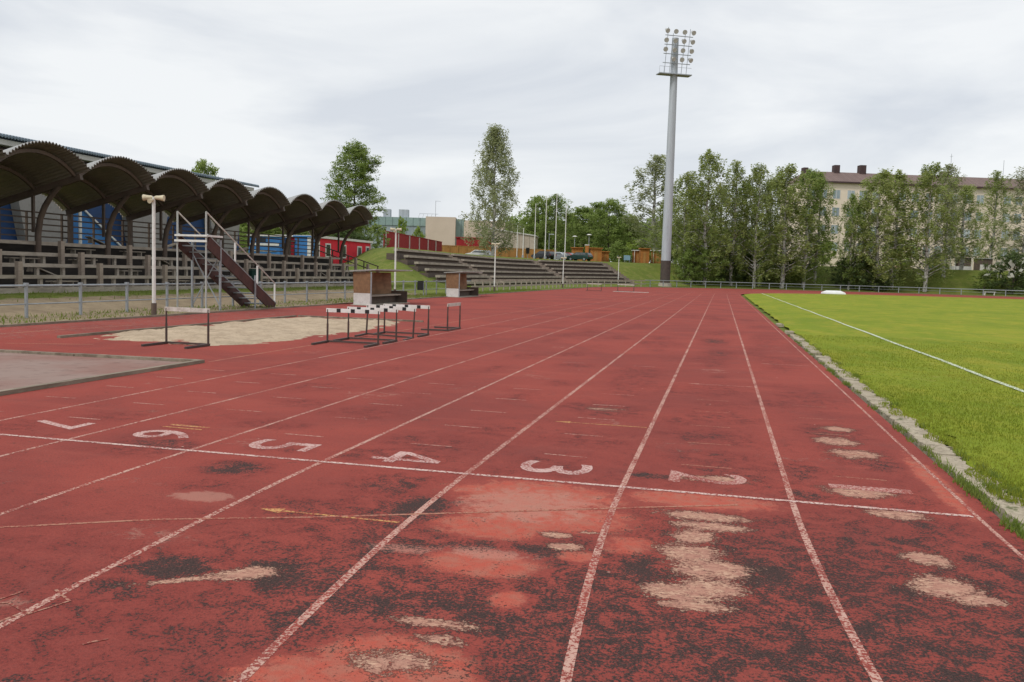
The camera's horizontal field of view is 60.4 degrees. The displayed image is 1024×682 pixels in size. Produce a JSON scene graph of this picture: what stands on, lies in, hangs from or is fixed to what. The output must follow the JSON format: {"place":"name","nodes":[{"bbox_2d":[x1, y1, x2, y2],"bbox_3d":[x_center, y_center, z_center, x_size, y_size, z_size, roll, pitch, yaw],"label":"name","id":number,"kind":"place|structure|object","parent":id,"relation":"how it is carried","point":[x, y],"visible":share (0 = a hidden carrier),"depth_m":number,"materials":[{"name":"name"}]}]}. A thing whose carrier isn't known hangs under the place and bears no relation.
{"place":"outdoors","nodes":[
{"label":"outdoors","id":0,"kind":"place"},
{"bbox_2d":[249,269,260,284],"bbox_3d":[-13.176,-3.287,45.055,0.620,0.820,0.620,3,5,13],"label":"green bin","id":1,"kind":"object","parent":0,"point":[252,272],"visible":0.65,"depth_m":44.81,"materials":[{"name":"plastic"}]},
{"bbox_2d":[0,266,539,324],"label":"rough grass","id":2,"kind":"structure","parent":0,"point":[410,285],"depth_m":35.56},
{"bbox_2d":[0,287,1023,681],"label":"running track","id":3,"kind":"structure","parent":0,"point":[646,485],"depth_m":5.77,"materials":[{"name":"rubber"}]},
{"bbox_2d":[0,352,179,389],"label":"runup pad","id":4,"kind":"object","parent":3,"relation":"on","point":[17,370],"visible":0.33,"depth_m":12.90,"materials":[{"name":"concrete"}]},
{"bbox_2d":[0,349,204,395],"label":"timber edging","id":5,"kind":"object","parent":4,"relation":"on","point":[184,362],"visible":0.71,"depth_m":12.93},
{"bbox_2d":[141,307,209,348],"bbox_3d":[-6.338,-0.260,16.597,0.980,0.720,0.755,3,5,14],"label":"hurdle","id":6,"kind":"object","parent":3,"relation":"on","point":[185,309],"visible":1,"depth_m":16.88,"materials":[{"name":"metal"}]},
{"bbox_2d":[57,315,423,337],"bbox_3d":[-7.427,-0.466,23.202,3.865,0.060,11.073,5,5,35],"label":"pit edging","id":7,"kind":"object","parent":3,"relation":"on","point":[108,332],"visible":0.86,"depth_m":22.90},
{"bbox_2d":[93,317,395,345],"bbox_3d":[-5.910,-0.337,22.098,4.800,0.170,10.800,3,5,13],"label":"sand pit","id":8,"kind":"object","parent":3,"relation":"on","point":[259,331],"visible":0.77,"depth_m":20.23,"materials":[{"name":"sand"}]},
{"bbox_2d":[311,308,379,347],"bbox_3d":[-3.387,-0.279,17.953,1.190,0.720,0.755,3,5,13],"label":"hurdle","id":9,"kind":"object","parent":3,"relation":"on","point":[328,310],"visible":1,"depth_m":18.24,"materials":[{"name":"metal"}]},
{"bbox_2d":[333,307,397,343],"bbox_3d":[-3.145,-0.348,18.921,1.190,0.720,0.755,3,5,14],"label":"hurdle","id":10,"kind":"object","parent":3,"relation":"on","point":[383,310],"visible":0.92,"depth_m":19.18,"materials":[{"name":"white paint"}]},
{"bbox_2d":[350,269,412,305],"bbox_3d":[-5.745,-2.414,39.069,1.170,1.550,4.540,3,5,13],"label":"dugout","id":11,"kind":"object","parent":3,"relation":"on","point":[372,286],"visible":0.9,"depth_m":39.00,"materials":[{"name":"brown wood"}]},
{"bbox_2d":[354,304,415,339],"bbox_3d":[-2.879,-0.427,20.038,1.190,0.720,0.755,5,5,10],"label":"hurdle","id":12,"kind":"object","parent":3,"relation":"on","point":[395,307],"visible":0.9,"depth_m":20.33,"materials":[{"name":"white paint"}]},
{"bbox_2d":[375,304,429,336],"bbox_3d":[-2.649,-0.500,21.059,1.190,0.720,0.755,3,5,13],"label":"hurdle","id":13,"kind":"object","parent":3,"relation":"on","point":[418,307],"visible":0.89,"depth_m":21.33,"materials":[{"name":"white paint"}]},
{"bbox_2d":[421,302,460,330],"bbox_3d":[-1.879,-0.667,23.483,0.755,0.720,1.160,3,5,13],"label":"hurdle","id":14,"kind":"object","parent":3,"relation":"on","point":[450,305],"visible":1,"depth_m":23.34,"materials":[{"name":"metal"}]},
{"bbox_2d":[444,271,482,297],"bbox_3d":[-2.971,-3.511,54.147,1.170,1.550,4.440,3,5,13],"label":"dugout","id":15,"kind":"object","parent":3,"relation":"on","point":[456,284],"visible":0.96,"depth_m":52.20,"materials":[{"name":"brown wood"}]},
{"bbox_2d":[0,287,1012,326],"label":"rail fence","id":16,"kind":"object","parent":3,"relation":"on","point":[58,322],"depth_m":28.24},
{"bbox_2d":[820,290,845,293],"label":"jump mat","id":17,"kind":"object","parent":3,"relation":"on","point":[831,292],"visible":0.86,"depth_m":111.22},
{"bbox_2d":[788,335,1023,540],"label":"kerb weeds","id":18,"kind":"object","parent":3,"relation":"on","point":[1014,525],"visible":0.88,"depth_m":6.99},
{"bbox_2d":[0,247,1023,445],"bbox_3d":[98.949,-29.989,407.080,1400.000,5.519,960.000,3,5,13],"label":"ground","id":19,"kind":"structure","parent":0,"point":[959,280],"depth_m":70.07,"materials":[{"name":"green plant"}]},
{"bbox_2d":[0,133,258,251],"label":"sports hall","id":20,"kind":"structure","parent":19,"relation":"on","point":[7,141],"depth_m":49.87,"materials":[{"name":"blue paint"}]},
{"bbox_2d":[142,194,164,314],"bbox_3d":[-10.337,-2.372,25.315,0.607,3.658,0.308,2,4,0],"label":"loudspeaker pole","id":21,"kind":"object","parent":19,"relation":"on","point":[149,198],"visible":0.94,"depth_m":25.32,"materials":[{"name":"metal"}]},
{"bbox_2d":[0,140,378,293],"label":"grandstand","id":22,"kind":"object","parent":19,"relation":"on","point":[66,180],"visible":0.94,"depth_m":39.49,"materials":[{"name":"brown metal"}]},
{"bbox_2d":[191,158,219,180],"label":"leafy tree","id":23,"kind":"object","parent":19,"relation":"on","point":[202,165],"visible":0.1,"depth_m":93.85,"materials":[{"name":"green plant"}]},
{"bbox_2d":[174,211,275,310],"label":"judges stairs","id":24,"kind":"structure","parent":19,"relation":"on","point":[221,255],"depth_m":29.77,"materials":[{"name":"metal"}]},
{"bbox_2d":[0,280,468,317],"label":"pipe fence","id":25,"kind":"object","parent":19,"relation":"on","point":[80,285],"visible":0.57,"depth_m":27.80,"materials":[{"name":"metal"}]},
{"bbox_2d":[239,223,281,252],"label":"leafy tree","id":26,"kind":"object","parent":19,"relation":"on","point":[252,231],"visible":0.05,"depth_m":118.52,"materials":[{"name":"green plant"}]},
{"bbox_2d":[249,234,286,254],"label":"blue kiosk","id":27,"kind":"object","parent":19,"relation":"on","point":[271,244],"visible":0.34,"depth_m":75.86,"materials":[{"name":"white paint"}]},
{"bbox_2d":[260,227,309,234],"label":"leafy tree","id":28,"kind":"object","parent":19,"relation":"on","point":[303,233],"visible":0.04,"depth_m":117.08,"materials":[{"name":"green plant"}]},
{"bbox_2d":[293,235,314,255],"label":"blue container","id":29,"kind":"object","parent":19,"relation":"on","point":[305,247],"visible":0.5,"depth_m":77.85,"materials":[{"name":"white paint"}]},
{"bbox_2d":[284,235,372,263],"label":"red cabin","id":30,"kind":"object","parent":19,"relation":"on","point":[354,247],"visible":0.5,"depth_m":84.98,"materials":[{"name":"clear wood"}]},
{"bbox_2d":[325,243,330,256],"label":"window","id":31,"kind":"structure","parent":30,"relation":"in","point":[328,245],"depth_m":81.54,"materials":[{"name":"white glass"}]},
{"bbox_2d":[320,138,387,240],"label":"leafy tree","id":32,"kind":"object","parent":19,"relation":"on","point":[358,152],"visible":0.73,"depth_m":110.13,"materials":[{"name":"green plant"}]},
{"bbox_2d":[329,229,378,247],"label":"shrub","id":33,"kind":"object","parent":19,"relation":"on","point":[356,235],"visible":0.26,"depth_m":97.08,"materials":[{"name":"green plant"}]},
{"bbox_2d":[362,223,390,247],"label":"shrub","id":34,"kind":"object","parent":19,"relation":"on","point":[377,234],"visible":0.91,"depth_m":99.22,"materials":[{"name":"green plant"}]},
{"bbox_2d":[390,228,401,290],"bbox_3d":[-6.424,-4.263,48.361,0.607,3.908,0.308,2,4,0],"label":"loudspeaker pole","id":35,"kind":"object","parent":19,"relation":"on","point":[395,230],"visible":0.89,"depth_m":48.33,"materials":[{"name":"metal"}]},
{"bbox_2d":[392,216,408,233],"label":"shrub","id":36,"kind":"object","parent":19,"relation":"on","point":[401,223],"visible":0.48,"depth_m":173.83,"materials":[{"name":"green plant"}]},
{"bbox_2d":[383,231,441,251],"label":"red fence","id":37,"kind":"object","parent":19,"relation":"on","point":[410,242],"visible":0.61,"depth_m":122.33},
{"bbox_2d":[412,226,425,237],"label":"shrub","id":38,"kind":"object","parent":19,"relation":"on","point":[417,232],"visible":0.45,"depth_m":169.06,"materials":[{"name":"green plant"}]},
{"bbox_2d":[362,205,504,247],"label":"school building","id":39,"kind":"structure","parent":19,"relation":"on","point":[445,230],"depth_m":190.42,"materials":[{"name":"beige concrete"}]},
{"bbox_2d":[455,237,490,247],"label":"red hut","id":40,"kind":"object","parent":19,"relation":"on","point":[460,241],"visible":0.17,"depth_m":167.56,"materials":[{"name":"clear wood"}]},
{"bbox_2d":[465,250,490,255],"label":"parked car","id":41,"kind":"object","parent":19,"relation":"on","point":[475,252],"visible":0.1,"depth_m":144.84,"materials":[{"name":"white paint"}]},
{"bbox_2d":[458,123,525,255],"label":"birch tree","id":42,"kind":"object","parent":19,"relation":"on","point":[495,138],"visible":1,"depth_m":140.15,"materials":[{"name":"green plant"}]},
{"bbox_2d":[492,243,499,291],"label":"loudspeaker pole","id":43,"kind":"object","parent":19,"relation":"on","point":[494,244],"visible":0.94,"depth_m":66.85,"materials":[{"name":"metal"}]},
{"bbox_2d":[442,245,556,258],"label":"tan fence","id":44,"kind":"object","parent":19,"relation":"on","point":[466,249],"visible":0.37,"depth_m":164.63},
{"bbox_2d":[476,226,538,249],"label":"ribbed hall","id":45,"kind":"structure","parent":19,"relation":"on","point":[528,240],"depth_m":187.31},
{"bbox_2d":[239,215,777,263],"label":"distant wood","id":46,"kind":"object","parent":19,"relation":"on","point":[515,219],"visible":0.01,"depth_m":257.46,"materials":[{"name":"green plant"}]},
{"bbox_2d":[386,248,636,284],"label":"open terrace","id":47,"kind":"structure","parent":19,"relation":"on","point":[437,265],"depth_m":103.00,"materials":[{"name":"concrete"}]},
{"bbox_2d":[514,195,566,248],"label":"leafy tree","id":48,"kind":"object","parent":19,"relation":"on","point":[533,203],"visible":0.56,"depth_m":202.69,"materials":[{"name":"green plant"}]},
{"bbox_2d":[531,251,556,258],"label":"parked car","id":49,"kind":"object","parent":19,"relation":"on","point":[548,254],"visible":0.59,"depth_m":151.74,"materials":[{"name":"black paint"}]},
{"bbox_2d":[528,193,579,252],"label":"leafy tree","id":50,"kind":"object","parent":19,"relation":"on","point":[561,209],"visible":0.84,"depth_m":198.42,"materials":[{"name":"green plant"}]},
{"bbox_2d":[471,279,645,290],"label":"rail fence","id":51,"kind":"object","parent":19,"relation":"on","point":[526,284],"visible":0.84,"depth_m":87.01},
{"bbox_2d":[548,252,568,259],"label":"parked car","id":52,"kind":"object","parent":19,"relation":"on","point":[559,255],"visible":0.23,"depth_m":154.81,"materials":[{"name":"silver metal"}]},
{"bbox_2d":[552,212,590,252],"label":"leafy tree","id":53,"kind":"object","parent":19,"relation":"on","point":[573,213],"visible":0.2,"depth_m":233.24,"materials":[{"name":"green plant"}]},
{"bbox_2d":[571,247,583,260],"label":"wooden shed","id":54,"kind":"structure","parent":19,"relation":"on","point":[576,249],"depth_m":165.64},
{"bbox_2d":[566,252,593,260],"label":"parked car","id":55,"kind":"object","parent":19,"relation":"on","point":[583,256],"visible":0.88,"depth_m":149.93,"materials":[{"name":"green paint"}]},
{"bbox_2d":[558,205,603,260],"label":"leafy tree","id":56,"kind":"object","parent":19,"relation":"on","point":[580,211],"visible":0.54,"depth_m":212.91,"materials":[{"name":"green plant"}]},
{"bbox_2d":[589,248,602,261],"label":"wooden shed","id":57,"kind":"structure","parent":19,"relation":"on","point":[596,253],"depth_m":159.70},
{"bbox_2d":[601,251,609,261],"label":"wooden shed","id":58,"kind":"structure","parent":19,"relation":"on","point":[605,256],"depth_m":162.73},
{"bbox_2d":[575,198,638,257],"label":"leafy tree","id":59,"kind":"object","parent":19,"relation":"on","point":[605,212],"visible":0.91,"depth_m":197.60,"materials":[{"name":"green plant"}]},
{"bbox_2d":[606,241,632,262],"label":"shrub","id":60,"kind":"object","parent":19,"relation":"on","point":[617,246],"visible":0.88,"depth_m":171.15,"materials":[{"name":"green plant"}]},
{"bbox_2d":[614,214,647,261],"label":"leafy tree","id":61,"kind":"object","parent":19,"relation":"on","point":[629,227],"visible":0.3,"depth_m":202.94,"materials":[{"name":"green plant"}]},
{"bbox_2d":[631,250,638,262],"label":"wooden shed","id":62,"kind":"structure","parent":19,"relation":"on","point":[635,254],"depth_m":171.71,"materials":[{"name":"orange paint"}]},
{"bbox_2d":[619,238,652,261],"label":"shrub","id":63,"kind":"object","parent":19,"relation":"on","point":[633,246],"visible":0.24,"depth_m":188.74,"materials":[{"name":"green plant"}]},
{"bbox_2d":[638,248,650,262],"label":"wooden shed","id":64,"kind":"structure","parent":19,"relation":"on","point":[644,255],"depth_m":168.71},
{"bbox_2d":[619,154,688,249],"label":"birch tree","id":65,"kind":"object","parent":19,"relation":"on","point":[654,166],"visible":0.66,"depth_m":176.51,"materials":[{"name":"green plant"}]},
{"bbox_2d":[650,250,660,262],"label":"wooden shed","id":66,"kind":"structure","parent":19,"relation":"on","point":[654,256],"depth_m":171.71,"materials":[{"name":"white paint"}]},
{"bbox_2d":[646,200,692,261],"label":"birch tree","id":67,"kind":"object","parent":19,"relation":"on","point":[654,236],"visible":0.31,"depth_m":152.96,"materials":[{"name":"green plant"}]},
{"bbox_2d":[656,27,695,286],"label":"floodlight mast","id":68,"kind":"object","parent":19,"relation":"on","point":[673,74],"visible":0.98,"depth_m":133.33,"materials":[{"name":"metal"}]},
{"bbox_2d":[658,171,713,272],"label":"birch tree","id":69,"kind":"object","parent":19,"relation":"on","point":[687,177],"visible":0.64,"depth_m":145.25,"materials":[{"name":"green plant"}]},
{"bbox_2d":[670,248,709,283],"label":"shrub","id":70,"kind":"object","parent":19,"relation":"on","point":[687,258],"visible":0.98,"depth_m":142.90,"materials":[{"name":"green plant"}]},
{"bbox_2d":[673,188,722,257],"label":"birch tree","id":71,"kind":"object","parent":19,"relation":"on","point":[693,221],"visible":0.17,"depth_m":154.05,"materials":[{"name":"green plant"}]},
{"bbox_2d":[674,149,739,283],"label":"birch tree","id":72,"kind":"object","parent":19,"relation":"on","point":[713,163],"visible":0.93,"depth_m":143.53,"materials":[{"name":"green plant"}]},
{"bbox_2d":[684,244,729,283],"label":"shrub","id":73,"kind":"object","parent":19,"relation":"on","point":[704,254],"visible":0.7,"depth_m":144.04,"materials":[{"name":"green plant"}]},
{"bbox_2d":[696,184,746,262],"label":"birch tree","id":74,"kind":"object","parent":19,"relation":"on","point":[729,225],"visible":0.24,"depth_m":155.03,"materials":[{"name":"green plant"}]},
{"bbox_2d":[712,253,744,282],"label":"shrub","id":75,"kind":"object","parent":19,"relation":"on","point":[721,276],"visible":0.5,"depth_m":147.21,"materials":[{"name":"green plant"}]},
{"bbox_2d":[710,159,760,285],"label":"birch tree","id":76,"kind":"object","parent":19,"relation":"on","point":[734,180],"visible":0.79,"depth_m":146.16,"materials":[{"name":"green plant"}]},
{"bbox_2d":[727,182,767,258],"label":"birch tree","id":77,"kind":"object","parent":19,"relation":"on","point":[749,220],"visible":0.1,"depth_m":155.21,"materials":[{"name":"green plant"}]},
{"bbox_2d":[733,252,770,280],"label":"shrub","id":78,"kind":"object","parent":19,"relation":"on","point":[743,277],"visible":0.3,"depth_m":150.55,"materials":[{"name":"green plant"}]},
{"bbox_2d":[723,162,791,286],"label":"birch tree","id":79,"kind":"object","parent":19,"relation":"on","point":[758,177],"visible":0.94,"depth_m":146.07,"materials":[{"name":"green plant"}]},
{"bbox_2d":[750,176,798,267],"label":"birch tree","id":80,"kind":"object","parent":19,"relation":"on","point":[775,209],"visible":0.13,"depth_m":156.30,"materials":[{"name":"green plant"}]},
{"bbox_2d":[756,255,792,277],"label":"shrub","id":81,"kind":"object","parent":19,"relation":"on","point":[787,263],"visible":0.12,"depth_m":153.36,"materials":[{"name":"green plant"}]},
{"bbox_2d":[746,163,822,287],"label":"birch tree","id":82,"kind":"object","parent":19,"relation":"on","point":[788,178],"visible":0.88,"depth_m":147.03,"materials":[{"name":"green plant"}]},
{"bbox_2d":[776,168,834,287],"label":"birch tree","id":83,"kind":"object","parent":19,"relation":"on","point":[818,193],"visible":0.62,"depth_m":150.35,"materials":[{"name":"green plant"}]},
{"bbox_2d":[793,171,841,282],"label":"birch tree","id":84,"kind":"object","parent":19,"relation":"on","point":[823,208],"visible":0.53,"depth_m":152.63,"materials":[{"name":"green plant"}]},
{"bbox_2d":[808,240,838,265],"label":"shrub","id":85,"kind":"object","parent":19,"relation":"on","point":[833,247],"visible":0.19,"depth_m":180.54,"materials":[{"name":"green plant"}]},
{"bbox_2d":[646,280,1022,295],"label":"bend fence","id":86,"kind":"object","parent":19,"relation":"on","point":[705,284],"visible":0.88,"depth_m":145.35,"materials":[{"name":"metal"}]},
{"bbox_2d":[825,257,857,286],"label":"shrub","id":87,"kind":"object","parent":19,"relation":"on","point":[837,262],"visible":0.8,"depth_m":152.09,"materials":[{"name":"green plant"}]},
{"bbox_2d":[831,192,871,289],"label":"birch tree","id":88,"kind":"object","parent":19,"relation":"on","point":[853,202],"visible":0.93,"depth_m":150.68,"materials":[{"name":"green plant"}]},
{"bbox_2d":[838,253,877,289],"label":"shrub","id":89,"kind":"object","parent":19,"relation":"on","point":[862,280],"visible":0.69,"depth_m":150.65,"materials":[{"name":"green plant"}]},
{"bbox_2d":[842,195,885,285],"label":"birch tree","id":90,"kind":"object","parent":19,"relation":"on","point":[872,218],"visible":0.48,"depth_m":151.30,"materials":[{"name":"green plant"}]},
{"bbox_2d":[863,278,894,290],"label":"shrub","id":91,"kind":"object","parent":19,"relation":"on","point":[882,284],"visible":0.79,"depth_m":149.68,"materials":[{"name":"green plant"}]},
{"bbox_2d":[841,166,923,290],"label":"birch tree","id":92,"kind":"object","parent":19,"relation":"on","point":[885,175],"visible":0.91,"depth_m":149.20,"materials":[{"name":"green plant"}]},
{"bbox_2d":[744,293,1023,498],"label":"grass pitch","id":93,"kind":"object","parent":19,"relation":"on","point":[926,320],"depth_m":24.99,"materials":[{"name":"plant"}]},
{"bbox_2d":[762,293,1023,391],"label":"touch line","id":94,"kind":"object","parent":93,"relation":"on","point":[989,378],"visible":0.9,"depth_m":19.02,"materials":[{"name":"paint"}]},
{"bbox_2d":[794,334,1023,505],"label":"pitch grass","id":95,"kind":"structure","parent":93,"relation":"on","point":[970,473],"depth_m":11.60,"materials":[{"name":"plant"}]},
{"bbox_2d":[870,169,922,287],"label":"birch tree","id":96,"kind":"object","parent":19,"relation":"on","point":[906,190],"visible":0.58,"depth_m":151.88,"materials":[{"name":"green plant"}]},
{"bbox_2d":[776,323,1023,530],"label":"pitch kerb","id":97,"kind":"structure","parent":19,"relation":"on","point":[944,451],"depth_m":9.27,"materials":[{"name":"concrete"}]},
{"bbox_2d":[778,154,1023,270],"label":"apartment block","id":98,"kind":"structure","parent":19,"relation":"on","point":[845,184],"depth_m":195.26,"materials":[{"name":"concrete"}]},
{"bbox_2d":[882,239,923,267],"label":"shrub","id":99,"kind":"object","parent":19,"relation":"on","point":[904,255],"visible":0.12,"depth_m":178.20,"materials":[{"name":"green plant"}]},
{"bbox_2d":[887,161,965,291],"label":"birch tree","id":100,"kind":"object","parent":19,"relation":"on","point":[927,174],"visible":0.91,"depth_m":150.16,"materials":[{"name":"green plant"}]},
{"bbox_2d":[919,162,975,277],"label":"birch tree","id":101,"kind":"object","parent":19,"relation":"on","point":[949,169],"visible":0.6,"depth_m":154.49,"materials":[{"name":"green plant"}]},
{"bbox_2d":[946,253,975,269],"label":"open hut","id":102,"kind":"object","parent":19,"relation":"on","point":[957,265],"visible":0.41,"depth_m":180.79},
{"bbox_2d":[937,184,994,269],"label":"birch tree","id":103,"kind":"object","parent":19,"relation":"on","point":[970,195],"visible":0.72,"depth_m":159.40,"materials":[{"name":"green plant"}]},
{"bbox_2d":[973,258,993,269],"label":"brown shed","id":104,"kind":"structure","parent":19,"relation":"on","point":[979,265],"depth_m":183.66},
{"bbox_2d":[968,269,1000,291],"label":"shrub","id":105,"kind":"object","parent":19,"relation":"on","point":[982,273],"visible":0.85,"depth_m":149.20,"materials":[{"name":"green plant"}]},
{"bbox_2d":[972,170,1016,260],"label":"birch tree","id":106,"kind":"object","parent":19,"relation":"on","point":[995,190],"visible":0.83,"depth_m":186.24,"materials":[{"name":"green plant"}]},
{"bbox_2d":[982,250,1023,293],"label":"flowering bush","id":107,"kind":"object","parent":19,"relation":"on","point":[1010,261],"visible":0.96,"depth_m":147.49,"materials":[{"name":"green plant"}]},
{"bbox_2d":[987,166,1023,261],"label":"birch tree","id":108,"kind":"object","parent":19,"relation":"on","point":[1018,231],"visible":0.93,"depth_m":175.04,"materials":[{"name":"green plant"}]},
{"bbox_2d":[0,0,1023,264],"label":"sky","id":109,"kind":"structure","parent":0,"point":[265,92],"materials":[{"name":"white"}]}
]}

